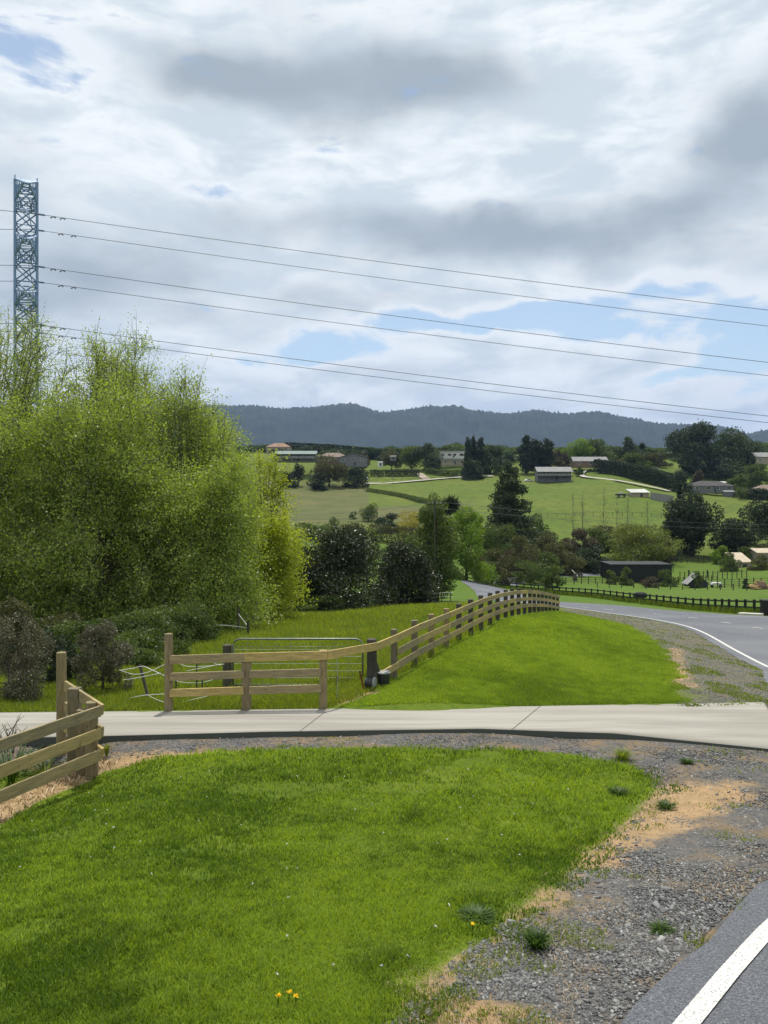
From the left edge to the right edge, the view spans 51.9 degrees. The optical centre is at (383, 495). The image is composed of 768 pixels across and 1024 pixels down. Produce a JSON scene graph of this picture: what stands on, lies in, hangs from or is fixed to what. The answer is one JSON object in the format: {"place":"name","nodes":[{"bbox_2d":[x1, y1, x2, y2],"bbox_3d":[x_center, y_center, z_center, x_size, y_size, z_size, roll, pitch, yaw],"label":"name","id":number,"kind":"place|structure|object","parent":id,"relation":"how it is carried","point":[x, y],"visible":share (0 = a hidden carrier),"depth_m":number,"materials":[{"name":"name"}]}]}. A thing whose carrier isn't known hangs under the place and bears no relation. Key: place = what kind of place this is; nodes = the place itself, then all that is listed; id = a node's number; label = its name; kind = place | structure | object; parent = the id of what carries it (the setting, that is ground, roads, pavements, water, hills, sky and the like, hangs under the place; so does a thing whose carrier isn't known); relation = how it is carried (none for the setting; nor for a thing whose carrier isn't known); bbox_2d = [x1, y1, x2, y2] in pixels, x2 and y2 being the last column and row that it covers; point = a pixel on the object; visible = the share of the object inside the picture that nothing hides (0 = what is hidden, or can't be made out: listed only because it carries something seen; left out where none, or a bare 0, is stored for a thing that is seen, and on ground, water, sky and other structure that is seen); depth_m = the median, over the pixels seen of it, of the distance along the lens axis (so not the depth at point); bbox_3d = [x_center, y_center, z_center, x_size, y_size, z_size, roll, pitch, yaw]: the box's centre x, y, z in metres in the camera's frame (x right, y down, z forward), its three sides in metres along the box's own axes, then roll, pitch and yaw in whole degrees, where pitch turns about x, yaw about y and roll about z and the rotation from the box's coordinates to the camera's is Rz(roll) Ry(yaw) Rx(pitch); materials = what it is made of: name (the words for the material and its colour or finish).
{"place":"outdoors","nodes":[
{"label":"outdoors","id":0,"kind":"place"},
{"bbox_2d":[0,743,663,1023],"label":"lawn grass","id":1,"kind":"structure","parent":0,"point":[151,983],"depth_m":6.07,"materials":[{"name":"plant"}]},
{"bbox_2d":[0,451,767,1023],"bbox_3d":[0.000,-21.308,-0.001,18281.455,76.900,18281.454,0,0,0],"label":"ground","id":2,"kind":"structure","parent":0,"point":[548,499],"depth_m":10.04,"materials":[{"name":"plant"}]},
{"bbox_2d":[2,175,39,494],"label":"pylon","id":3,"kind":"object","parent":2,"relation":"on","point":[25,237],"visible":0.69,"depth_m":93.80,"materials":[{"name":"metal"}]},
{"bbox_2d":[0,198,764,309],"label":"power line","id":4,"kind":"object","parent":3,"relation":"hanging from","point":[348,257],"visible":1,"depth_m":92.18,"materials":[{"name":"metal"}]},
{"bbox_2d":[0,302,764,415],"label":"power line","id":5,"kind":"object","parent":3,"relation":"hanging from","point":[374,369],"visible":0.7,"depth_m":92.18,"materials":[{"name":"metal"}]},
{"bbox_2d":[0,215,764,325],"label":"power line","id":6,"kind":"object","parent":3,"relation":"hanging from","point":[364,275],"visible":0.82,"depth_m":97.78,"materials":[{"name":"metal"}]},
{"bbox_2d":[6,253,767,362],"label":"power line","id":7,"kind":"object","parent":3,"relation":"hanging from","point":[51,269],"visible":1,"depth_m":92.18,"materials":[{"name":"metal"}]},
{"bbox_2d":[29,267,767,375],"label":"power line","id":8,"kind":"object","parent":3,"relation":"hanging from","point":[386,329],"visible":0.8,"depth_m":97.78,"materials":[{"name":"metal"}]},
{"bbox_2d":[29,318,767,422],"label":"power line","id":9,"kind":"object","parent":3,"relation":"hanging from","point":[411,381],"visible":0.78,"depth_m":97.78,"materials":[{"name":"metal"}]},
{"bbox_2d":[0,597,45,673],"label":"shrub","id":10,"kind":"object","parent":2,"relation":"on","point":[20,607],"visible":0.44,"depth_m":19.34,"materials":[{"name":"green plant"}]},
{"bbox_2d":[0,611,58,703],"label":"shrub","id":11,"kind":"object","parent":2,"relation":"on","point":[12,688],"visible":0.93,"depth_m":15.39,"materials":[{"name":"green plant"}]},
{"bbox_2d":[0,742,68,783],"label":"flax plant","id":12,"kind":"object","parent":2,"relation":"on","point":[13,777],"visible":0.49,"depth_m":10.56,"materials":[{"name":"green plant"}]},
{"bbox_2d":[0,374,81,626],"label":"leafy tree","id":13,"kind":"object","parent":2,"relation":"on","point":[10,443],"visible":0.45,"depth_m":34.23,"materials":[{"name":"green plant"}]},
{"bbox_2d":[0,285,86,598],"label":"leafy tree","id":14,"kind":"object","parent":2,"relation":"on","point":[29,389],"visible":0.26,"depth_m":43.99,"materials":[{"name":"green plant"}]},
{"bbox_2d":[0,651,103,802],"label":"timber fence","id":15,"kind":"object","parent":2,"relation":"on","point":[76,728],"visible":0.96,"depth_m":10.21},
{"bbox_2d":[36,633,80,683],"bbox_3d":[-7.333,3.769,17.646,1.058,1.349,1.138,0,0,-29],"label":"shrub","id":16,"kind":"object","parent":2,"relation":"on","point":[65,646],"visible":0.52,"depth_m":17.48,"materials":[{"name":"green plant"}]},
{"bbox_2d":[38,610,85,644],"bbox_3d":[-10.316,4.481,25.112,2.952,1.648,2.714,0,0,0],"label":"shrub","id":17,"kind":"object","parent":2,"relation":"on","point":[62,617],"visible":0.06,"depth_m":25.01,"materials":[{"name":"green plant"}]},
{"bbox_2d":[47,612,139,665],"bbox_3d":[-8.516,4.190,22.396,2.824,1.710,2.426,0,0,40],"label":"shrub","id":18,"kind":"object","parent":2,"relation":"on","point":[71,631],"visible":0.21,"depth_m":22.28,"materials":[{"name":"green plant"}]},
{"bbox_2d":[0,366,193,628],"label":"leafy tree","id":19,"kind":"object","parent":2,"relation":"on","point":[101,523],"visible":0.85,"depth_m":34.45,"materials":[{"name":"green plant"}]},
{"bbox_2d":[67,619,135,691],"bbox_3d":[-5.758,3.369,16.229,1.252,1.793,1.294,0,0,-36],"label":"shrub","id":20,"kind":"object","parent":2,"relation":"on","point":[101,635],"visible":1,"depth_m":16.07,"materials":[{"name":"green plant"}]},
{"bbox_2d":[41,306,188,618],"bbox_3d":[-14.216,-1.453,43.164,9.938,17.543,10.252,0,0,0],"label":"leafy tree","id":21,"kind":"object","parent":2,"relation":"on","point":[99,369],"visible":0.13,"depth_m":42.36,"materials":[{"name":"green plant"}]},
{"bbox_2d":[103,645,163,667],"bbox_3d":[-6.656,4.427,21.081,1.673,0.893,1.321,0,0,0],"label":"shrub","id":22,"kind":"object","parent":2,"relation":"on","point":[144,658],"visible":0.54,"depth_m":20.86,"materials":[{"name":"green plant"}]},
{"bbox_2d":[107,608,177,652],"bbox_3d":[-8.581,4.677,26.889,3.154,1.802,3.659,0,0,-31],"label":"shrub","id":23,"kind":"object","parent":2,"relation":"on","point":[138,619],"visible":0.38,"depth_m":26.55,"materials":[{"name":"green plant"}]},
{"bbox_2d":[105,626,192,658],"bbox_3d":[-7.290,4.577,23.915,2.842,1.274,2.513,0,0,15],"label":"shrub","id":24,"kind":"object","parent":2,"relation":"on","point":[146,638],"visible":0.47,"depth_m":24.10,"materials":[{"name":"green plant"}]},
{"bbox_2d":[147,599,221,644],"bbox_3d":[-7.838,4.890,29.825,3.310,1.829,3.217,0,0,-33],"label":"shrub","id":25,"kind":"object","parent":2,"relation":"on","point":[179,614],"visible":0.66,"depth_m":29.63,"materials":[{"name":"green plant"}]},
{"bbox_2d":[105,353,266,608],"bbox_3d":[-10.802,-0.128,41.166,9.370,14.239,10.140,0,0,0],"label":"leafy tree","id":26,"kind":"object","parent":2,"relation":"on","point":[182,417],"visible":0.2,"depth_m":39.95,"materials":[{"name":"green plant"}]},
{"bbox_2d":[102,434,286,631],"bbox_3d":[-8.680,2.489,36.858,8.423,10.701,8.895,0,0,0],"label":"leafy tree","id":27,"kind":"object","parent":2,"relation":"on","point":[211,565],"visible":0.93,"depth_m":35.50,"materials":[{"name":"green plant"}]},
{"bbox_2d":[173,392,280,545],"bbox_3d":[-10.177,0.681,47.379,8.308,13.880,7.535,0,0,0],"label":"leafy tree","id":28,"kind":"object","parent":2,"relation":"on","point":[234,422],"visible":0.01,"depth_m":47.07,"materials":[{"name":"green plant"}]},
{"bbox_2d":[223,644,234,686],"bbox_3d":[-3.261,3.752,16.695,0.307,1.207,0.205,0,0,0],"label":"gate post","id":29,"kind":"object","parent":2,"relation":"on","point":[227,648],"visible":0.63,"depth_m":16.62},
{"bbox_2d":[232,638,363,685],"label":"metal gate","id":30,"kind":"structure","parent":29,"relation":"attached to","point":[247,649],"depth_m":16.59,"materials":[{"name":"metal"}]},
{"bbox_2d":[218,494,319,621],"bbox_3d":[-7.527,4.144,44.981,7.693,9.183,8.156,0,0,0],"label":"leafy tree","id":31,"kind":"object","parent":2,"relation":"on","point":[281,534],"visible":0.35,"depth_m":43.88,"materials":[{"name":"green plant"}]},
{"bbox_2d":[0,600,555,711],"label":"paddock grass","id":32,"kind":"structure","parent":2,"relation":"on","point":[349,685],"depth_m":20.26,"materials":[{"name":"plant"}]},
{"bbox_2d":[246,444,310,609],"bbox_3d":[-7.374,2.272,50.095,5.390,11.242,5.819,0,0,0],"label":"leafy tree","id":33,"kind":"object","parent":2,"relation":"on","point":[272,489],"visible":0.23,"depth_m":49.87,"materials":[{"name":"green plant"}]},
{"bbox_2d":[275,451,317,462],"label":"long house","id":34,"kind":"structure","parent":2,"relation":"on","point":[302,456],"depth_m":400.00,"materials":[{"name":"white wood"}]},
{"bbox_2d":[284,442,352,453],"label":"hedge","id":35,"kind":"object","parent":2,"relation":"on","point":[318,448],"visible":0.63,"depth_m":518.55,"materials":[{"name":"green plant"}]},
{"bbox_2d":[294,594,347,612],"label":"shrub","id":36,"kind":"object","parent":2,"relation":"on","point":[322,601],"visible":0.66,"depth_m":56.70,"materials":[{"name":"green plant"}]},
{"bbox_2d":[307,453,348,486],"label":"leafy tree","id":37,"kind":"object","parent":2,"relation":"on","point":[335,471],"visible":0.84,"depth_m":369.30,"materials":[{"name":"green plant"}]},
{"bbox_2d":[294,522,377,542],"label":"hedge","id":38,"kind":"object","parent":2,"relation":"on","point":[306,526],"visible":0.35,"depth_m":207.58,"materials":[{"name":"green plant"}]},
{"bbox_2d":[284,522,400,610],"bbox_3d":[-3.855,5.703,60.776,10.358,7.610,11.545,0,0,0],"label":"magnolia tree","id":39,"kind":"object","parent":2,"relation":"on","point":[347,549],"visible":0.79,"depth_m":59.21,"materials":[{"name":"green plant"}]},
{"bbox_2d":[338,453,367,467],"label":"gabled house","id":40,"kind":"structure","parent":2,"relation":"on","point":[354,459],"depth_m":405.00,"materials":[{"name":"grey wood"}]},
{"bbox_2d":[341,466,369,487],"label":"leafy tree","id":41,"kind":"object","parent":2,"relation":"on","point":[354,472],"visible":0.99,"depth_m":370.21,"materials":[{"name":"green plant"}]},
{"bbox_2d":[164,588,559,710],"bbox_3d":[4.020,4.450,27.890,2.717,4.106,32.318,0,0,24],"label":"timber fence","id":42,"kind":"object","parent":2,"relation":"on","point":[245,674],"visible":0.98,"depth_m":13.84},
{"bbox_2d":[0,697,766,1023],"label":"dry grass","id":43,"kind":"structure","parent":2,"relation":"on","point":[52,789],"depth_m":5.83,"materials":[{"name":"plant"}]},
{"bbox_2d":[368,523,420,542],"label":"hedge","id":44,"kind":"object","parent":2,"relation":"on","point":[405,528],"visible":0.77,"depth_m":200.18,"materials":[{"name":"green plant"}]},
{"bbox_2d":[369,469,419,476],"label":"hedge","id":45,"kind":"object","parent":2,"relation":"on","point":[382,473],"visible":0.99,"depth_m":409.41,"materials":[{"name":"green plant"}]},
{"bbox_2d":[364,487,428,503],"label":"hedge","id":46,"kind":"object","parent":2,"relation":"on","point":[414,498],"visible":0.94,"depth_m":319.06,"materials":[{"name":"green plant"}]},
{"bbox_2d":[372,540,443,604],"bbox_3d":[1.924,6.603,65.982,6.479,5.902,6.267,0,0,0],"label":"magnolia tree","id":47,"kind":"object","parent":2,"relation":"on","point":[412,562],"visible":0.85,"depth_m":64.85,"materials":[{"name":"green plant"}]},
{"bbox_2d":[398,445,424,468],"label":"leafy tree","id":48,"kind":"object","parent":2,"relation":"on","point":[407,455],"visible":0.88,"depth_m":432.88,"materials":[{"name":"green plant"}]},
{"bbox_2d":[413,442,442,470],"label":"tree","id":49,"kind":"object","parent":2,"relation":"on","point":[431,459],"visible":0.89,"depth_m":428.00,"materials":[{"name":"green plant"}]},
{"bbox_2d":[410,495,464,601],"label":"conifer tree","id":50,"kind":"object","parent":2,"relation":"on","point":[446,569],"visible":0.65,"depth_m":71.42,"materials":[{"name":"green plant"}]},
{"bbox_2d":[460,458,484,479],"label":"leafy tree","id":51,"kind":"object","parent":2,"relation":"on","point":[472,465],"visible":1,"depth_m":383.47,"materials":[{"name":"green plant"}]},
{"bbox_2d":[448,505,497,583],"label":"willow tree","id":52,"kind":"object","parent":2,"relation":"on","point":[469,561],"visible":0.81,"depth_m":117.08,"materials":[{"name":"green plant"}]},
{"bbox_2d":[453,902,497,924],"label":"weed tuft","id":53,"kind":"object","parent":2,"relation":"on","point":[487,913],"visible":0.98,"depth_m":5.37,"materials":[{"name":"green plant"}]},
{"bbox_2d":[474,437,487,474],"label":"cypress tree","id":54,"kind":"object","parent":2,"relation":"on","point":[480,454],"visible":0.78,"depth_m":399.02,"materials":[{"name":"green plant"}]},
{"bbox_2d":[474,548,509,584],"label":"shrub","id":55,"kind":"object","parent":2,"relation":"on","point":[494,554],"visible":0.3,"depth_m":133.94,"materials":[{"name":"green plant"}]},
{"bbox_2d":[484,445,507,473],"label":"leafy tree","id":56,"kind":"object","parent":2,"relation":"on","point":[493,460],"visible":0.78,"depth_m":409.01,"materials":[{"name":"green plant"}]},
{"bbox_2d":[233,445,767,462],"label":"woodland","id":57,"kind":"object","parent":2,"relation":"on","point":[672,456],"visible":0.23,"depth_m":490.56,"materials":[{"name":"green plant"}]},
{"bbox_2d":[477,523,524,565],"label":"shrub","id":58,"kind":"object","parent":2,"relation":"on","point":[492,537],"visible":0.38,"depth_m":158.23,"materials":[{"name":"green plant"}]},
{"bbox_2d":[245,442,767,453],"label":"woodland","id":59,"kind":"object","parent":2,"relation":"on","point":[457,445],"visible":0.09,"depth_m":548.86,"materials":[{"name":"green plant"}]},
{"bbox_2d":[470,460,545,554],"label":"pine tree","id":60,"kind":"object","parent":2,"relation":"on","point":[509,487],"visible":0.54,"depth_m":173.48,"materials":[{"name":"green plant"}]},
{"bbox_2d":[329,610,692,708],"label":"verge grass","id":61,"kind":"structure","parent":2,"relation":"on","point":[650,678],"depth_m":18.00,"materials":[{"name":"plant"}]},
{"bbox_2d":[496,533,540,578],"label":"shrub","id":62,"kind":"object","parent":2,"relation":"on","point":[507,562],"visible":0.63,"depth_m":141.72,"materials":[{"name":"green plant"}]},
{"bbox_2d":[371,765,680,1023],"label":"edge weeds","id":63,"kind":"object","parent":2,"relation":"on","point":[588,862],"visible":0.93,"depth_m":5.42,"materials":[{"name":"green plant"}]},
{"bbox_2d":[516,435,536,473],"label":"cypress tree","id":64,"kind":"object","parent":2,"relation":"on","point":[525,458],"visible":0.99,"depth_m":413.69,"materials":[{"name":"green plant"}]},
{"bbox_2d":[509,559,546,583],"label":"shrub","id":65,"kind":"object","parent":2,"relation":"on","point":[532,575],"visible":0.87,"depth_m":135.11,"materials":[{"name":"green plant"}]},
{"bbox_2d":[318,733,766,1023],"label":"verge weeds","id":66,"kind":"object","parent":2,"relation":"on","point":[460,992],"visible":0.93,"depth_m":4.79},
{"bbox_2d":[538,438,556,466],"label":"cypress tree","id":67,"kind":"object","parent":2,"relation":"on","point":[547,447],"visible":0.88,"depth_m":412.97,"materials":[{"name":"green plant"}]},
{"bbox_2d":[533,551,563,574],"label":"shrub","id":68,"kind":"object","parent":2,"relation":"on","point":[545,561],"visible":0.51,"depth_m":146.50,"materials":[{"name":"green plant"}]},
{"bbox_2d":[526,530,572,565],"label":"shrub","id":69,"kind":"object","parent":2,"relation":"on","point":[545,538],"visible":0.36,"depth_m":163.95,"materials":[{"name":"green plant"}]},
{"bbox_2d":[540,564,564,588],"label":"shrub","id":70,"kind":"object","parent":2,"relation":"on","point":[552,577],"visible":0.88,"depth_m":127.32,"materials":[{"name":"green plant"}]},
{"bbox_2d":[533,467,573,481],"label":"shed","id":71,"kind":"structure","parent":2,"relation":"on","point":[552,474],"depth_m":372.00,"materials":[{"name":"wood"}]},
{"bbox_2d":[544,540,587,575],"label":"shrub","id":72,"kind":"object","parent":2,"relation":"on","point":[575,565],"visible":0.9,"depth_m":150.53,"materials":[{"name":"green plant"}]},
{"bbox_2d":[561,438,595,458],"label":"leafy tree","id":73,"kind":"object","parent":2,"relation":"on","point":[581,450],"visible":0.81,"depth_m":441.68,"materials":[{"name":"green plant"}]},
{"bbox_2d":[558,546,600,574],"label":"shrub","id":74,"kind":"object","parent":2,"relation":"on","point":[586,553],"visible":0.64,"depth_m":157.97,"materials":[{"name":"green plant"}]},
{"bbox_2d":[559,527,599,553],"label":"shrub","id":75,"kind":"object","parent":2,"relation":"on","point":[579,533],"visible":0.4,"depth_m":172.01,"materials":[{"name":"brown plant"}]},
{"bbox_2d":[569,457,607,467],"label":"long shed","id":76,"kind":"structure","parent":2,"relation":"on","point":[582,462],"depth_m":413.14,"materials":[{"name":"brick"}]},
{"bbox_2d":[586,527,616,552],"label":"shrub","id":77,"kind":"object","parent":2,"relation":"on","point":[599,533],"visible":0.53,"depth_m":194.26,"materials":[{"name":"green plant"}]},
{"bbox_2d":[586,438,618,460],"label":"leafy tree","id":78,"kind":"object","parent":2,"relation":"on","point":[597,447],"visible":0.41,"depth_m":446.02,"materials":[{"name":"green plant"}]},
{"bbox_2d":[488,583,759,613],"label":"rough grass","id":79,"kind":"structure","parent":2,"relation":"on","point":[726,609],"depth_m":82.58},
{"bbox_2d":[610,436,641,459],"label":"conifer tree","id":80,"kind":"object","parent":2,"relation":"on","point":[628,447],"visible":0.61,"depth_m":447.77,"materials":[{"name":"green plant"}]},
{"bbox_2d":[493,581,759,610],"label":"black fence","id":81,"kind":"object","parent":2,"relation":"on","point":[745,601],"visible":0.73,"depth_m":80.03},
{"bbox_2d":[593,458,674,488],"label":"hedge","id":82,"kind":"object","parent":2,"relation":"on","point":[642,473],"visible":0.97,"depth_m":369.45,"materials":[{"name":"green plant"}]},
{"bbox_2d":[600,561,672,582],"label":"black barn","id":83,"kind":"structure","parent":2,"relation":"on","point":[642,570],"depth_m":146.00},
{"bbox_2d":[601,521,685,560],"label":"leafy tree","id":84,"kind":"object","parent":2,"relation":"on","point":[631,538],"visible":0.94,"depth_m":173.89,"materials":[{"name":"green plant"}]},
{"bbox_2d":[641,451,673,466],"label":"leafy tree","id":85,"kind":"object","parent":2,"relation":"on","point":[654,458],"visible":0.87,"depth_m":435.39,"materials":[{"name":"green plant"}]},
{"bbox_2d":[559,609,767,706],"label":"shoulder weeds","id":86,"kind":"object","parent":2,"relation":"on","point":[700,668],"visible":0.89,"depth_m":18.50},
{"bbox_2d":[564,610,767,706],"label":"shoulder gravel","id":87,"kind":"structure","parent":2,"relation":"on","point":[713,675],"depth_m":20.42,"materials":[{"name":"gravel"}]},
{"bbox_2d":[668,470,692,492],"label":"leafy tree","id":88,"kind":"object","parent":2,"relation":"on","point":[682,476],"visible":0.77,"depth_m":327.97,"materials":[{"name":"green plant"}]},
{"bbox_2d":[659,488,725,556],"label":"tree","id":89,"kind":"object","parent":2,"relation":"on","point":[683,512],"visible":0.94,"depth_m":187.19,"materials":[{"name":"green plant"}]},
{"bbox_2d":[663,419,728,476],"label":"macrocarpa tree","id":90,"kind":"object","parent":2,"relation":"on","point":[692,443],"visible":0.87,"depth_m":402.48,"materials":[{"name":"green plant"}]},
{"bbox_2d":[687,481,733,492],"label":"dark house","id":91,"kind":"structure","parent":2,"relation":"on","point":[710,487],"depth_m":330.00,"materials":[{"name":"grey wood"}]},
{"bbox_2d":[689,456,744,479],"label":"macrocarpa tree","id":92,"kind":"object","parent":2,"relation":"on","point":[727,465],"visible":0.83,"depth_m":394.74,"materials":[{"name":"green plant"}]},
{"bbox_2d":[698,425,755,469],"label":"macrocarpa tree","id":93,"kind":"object","parent":2,"relation":"on","point":[735,443],"visible":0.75,"depth_m":414.27,"materials":[{"name":"green plant"}]},
{"bbox_2d":[717,552,742,571],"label":"shrub","id":94,"kind":"object","parent":2,"relation":"on","point":[729,566],"visible":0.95,"depth_m":160.08,"materials":[{"name":"green plant"}]},
{"bbox_2d":[707,518,765,551],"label":"leafy tree","id":95,"kind":"object","parent":2,"relation":"on","point":[736,537],"visible":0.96,"depth_m":182.84,"materials":[{"name":"green plant"}]},
{"bbox_2d":[735,463,767,488],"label":"leafy tree","id":96,"kind":"object","parent":2,"relation":"on","point":[757,473],"visible":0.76,"depth_m":356.91,"materials":[{"name":"green plant"}]},
{"bbox_2d":[737,498,767,543],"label":"leafy tree","id":97,"kind":"object","parent":2,"relation":"on","point":[760,517],"visible":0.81,"depth_m":199.75,"materials":[{"name":"green plant"}]},
{"bbox_2d":[0,733,767,1023],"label":"gravel","id":98,"kind":"structure","parent":0,"point":[603,958],"depth_m":5.20,"materials":[{"name":"gravel"}]},
{"bbox_2d":[519,924,553,949],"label":"weed tuft","id":99,"kind":"object","parent":98,"relation":"on","point":[535,938],"visible":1,"depth_m":4.88,"materials":[{"name":"green plant"}]},
{"bbox_2d":[0,702,767,751],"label":"driveway","id":100,"kind":"structure","parent":0,"point":[742,726],"depth_m":12.52,"materials":[{"name":"concrete"}]},
{"bbox_2d":[0,0,767,433],"label":"sky","id":101,"kind":"structure","parent":0,"point":[618,146],"materials":[{"name":"white"}]},
{"bbox_2d":[3,402,767,448],"bbox_3d":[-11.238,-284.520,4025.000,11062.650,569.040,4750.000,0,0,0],"label":"hills","id":102,"kind":"structure","parent":0,"point":[351,424],"depth_m":4233.67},
{"bbox_2d":[461,572,767,1023],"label":"road","id":103,"kind":"structure","parent":0,"point":[668,997],"depth_m":4.72,"materials":[{"name":"asphalt"}]},
{"bbox_2d":[521,602,767,1023],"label":"road edge line","id":104,"kind":"object","parent":103,"relation":"on","point":[704,1001],"visible":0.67,"depth_m":4.35,"materials":[{"name":"paint"}]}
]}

